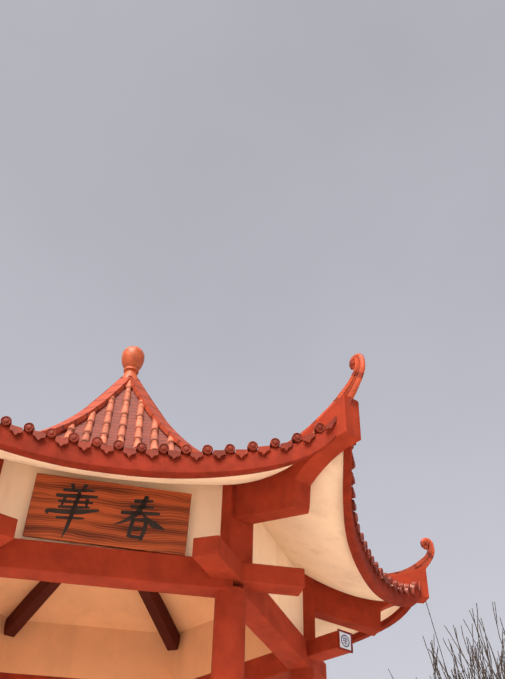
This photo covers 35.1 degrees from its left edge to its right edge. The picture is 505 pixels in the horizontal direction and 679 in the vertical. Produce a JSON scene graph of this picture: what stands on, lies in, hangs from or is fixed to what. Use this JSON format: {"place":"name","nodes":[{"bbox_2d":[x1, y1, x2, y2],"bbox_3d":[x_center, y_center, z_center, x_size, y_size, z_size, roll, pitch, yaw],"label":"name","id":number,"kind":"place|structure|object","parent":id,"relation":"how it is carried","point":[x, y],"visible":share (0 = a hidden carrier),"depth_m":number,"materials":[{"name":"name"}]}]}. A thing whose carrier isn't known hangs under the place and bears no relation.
{"place":"outdoors","nodes":[
{"label":"outdoors","id":0,"kind":"place"},
{"bbox_2d":[0,577,214,632],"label":"interior ceiling","id":1,"kind":"structure","parent":0,"point":[94,606],"depth_m":8.42,"materials":[{"name":"beige paint"}]},
{"bbox_2d":[0,380,414,590],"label":"roof tiles","id":2,"kind":"object","parent":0,"point":[122,425],"visible":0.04,"depth_m":7.47,"materials":[{"name":"ceramic"}]},
{"bbox_2d":[0,416,417,591],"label":"round end tiles","id":3,"kind":"object","parent":2,"relation":"attached to","point":[97,442],"visible":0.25,"depth_m":5.49,"materials":[{"name":"red ceramic"}]},
{"bbox_2d":[0,0,504,678],"label":"sky","id":4,"kind":"structure","parent":0,"point":[254,198],"materials":[{"name":"grey"}]},
{"bbox_2d":[211,586,314,678],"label":"columns","id":5,"kind":"structure","parent":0,"point":[228,649],"depth_m":5.58,"materials":[{"name":"red paint"}]},
{"bbox_2d":[0,459,348,678],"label":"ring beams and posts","id":6,"kind":"structure","parent":5,"relation":"on","point":[211,566],"depth_m":5.80,"materials":[{"name":"red paint"}]},
{"bbox_2d":[23,473,191,555],"bbox_3d":[-1.054,1.294,5.918,1.181,0.512,0.070,8,-39,-8],"label":"wooden signboard","id":7,"kind":"object","parent":6,"relation":"attached to","point":[110,503],"visible":0.95,"depth_m":5.89},
{"bbox_2d":[45,483,164,540],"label":"chinese characters","id":8,"kind":"object","parent":7,"relation":"attached to","point":[73,509],"visible":1,"depth_m":5.91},
{"bbox_2d":[0,613,271,678],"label":"frieze walls","id":9,"kind":"structure","parent":6,"relation":"attached to","point":[57,650],"depth_m":8.41,"materials":[{"name":"paint"}]},
{"bbox_2d":[0,460,302,634],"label":"wall panels","id":10,"kind":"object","parent":6,"relation":"on","point":[17,481],"depth_m":6.13,"materials":[{"name":"beige paint"}]},
{"bbox_2d":[39,353,434,575],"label":"roof ridges","id":11,"kind":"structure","parent":6,"relation":"on","point":[349,389],"depth_m":7.76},
{"bbox_2d":[122,346,144,378],"bbox_3d":[-1.347,0.336,8.892,0.260,0.577,0.260,8,-39,-8],"label":"roof finial","id":12,"kind":"object","parent":11,"relation":"on","point":[133,357],"visible":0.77,"depth_m":8.87,"materials":[{"name":"orange ceramic"}]},
{"bbox_2d":[234,394,428,635],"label":"hip beams","id":13,"kind":"structure","parent":6,"relation":"on","point":[285,493],"depth_m":5.90,"materials":[{"name":"red paint"}]},
{"bbox_2d":[4,581,179,650],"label":"ceiling rafters","id":14,"kind":"object","parent":13,"relation":"attached to","point":[40,593],"visible":0.12,"depth_m":8.27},
{"bbox_2d":[0,450,399,637],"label":"roof soffit","id":15,"kind":"structure","parent":13,"relation":"on","point":[313,543],"depth_m":6.35,"materials":[{"name":"beige paint"}]},
{"bbox_2d":[0,422,420,642],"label":"eave fascia","id":16,"kind":"structure","parent":13,"relation":"attached to","point":[75,456],"depth_m":5.45,"materials":[{"name":"red wood"}]},
{"bbox_2d":[10,396,420,596],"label":"roof edge tiles","id":17,"kind":"object","parent":16,"relation":"attached to","point":[150,453],"visible":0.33,"depth_m":5.50,"materials":[{"name":"red ceramic"}]},
{"bbox_2d":[426,602,448,677],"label":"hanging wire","id":18,"kind":"object","parent":13,"relation":"hanging from","point":[437,640],"visible":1,"depth_m":7.70,"materials":[{"name":"black metal"}]},
{"bbox_2d":[337,629,352,652],"bbox_3d":[0.810,2.638,6.994,0.175,0.168,0.016,30,-47,-30],"label":"sign frame","id":19,"kind":"object","parent":6,"relation":"attached to","point":[338,639],"visible":0.96,"depth_m":6.97,"materials":[{"name":"wood"}]},
{"bbox_2d":[339,631,350,649],"bbox_3d":[0.808,2.639,6.995,0.165,0.160,0.008,30,-47,-30],"label":"sign panel","id":20,"kind":"object","parent":19,"relation":"in","point":[349,637],"visible":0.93,"depth_m":7.00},
{"bbox_2d":[340,631,351,650],"bbox_3d":[0.812,2.636,6.992,0.156,0.150,0.001,30,-47,-30],"label":"sign emblem","id":21,"kind":"object","parent":20,"relation":"attached to","point":[345,640],"visible":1,"depth_m":6.99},
{"label":"ground","id":22,"kind":"structure","parent":0,"visible":0},
{"bbox_2d":[388,626,504,678],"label":"bare tree","id":23,"kind":"object","parent":22,"relation":"on","point":[454,669],"visible":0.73,"depth_m":13.03,"materials":[{"name":"brown plant"}]},
{"bbox_2d":[430,603,497,678],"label":"bare tree","id":24,"kind":"object","parent":22,"relation":"on","point":[472,660],"visible":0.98,"depth_m":11.38,"materials":[{"name":"brown plant"}]},
{"bbox_2d":[428,637,504,678],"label":"bare tree","id":25,"kind":"object","parent":22,"relation":"on","point":[489,675],"visible":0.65,"depth_m":14.02,"materials":[{"name":"brown plant"}]},
{"bbox_2d":[463,602,504,678],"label":"bare tree","id":26,"kind":"object","parent":22,"relation":"on","point":[502,666],"visible":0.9,"depth_m":12.05,"materials":[{"name":"brown plant"}]}
]}

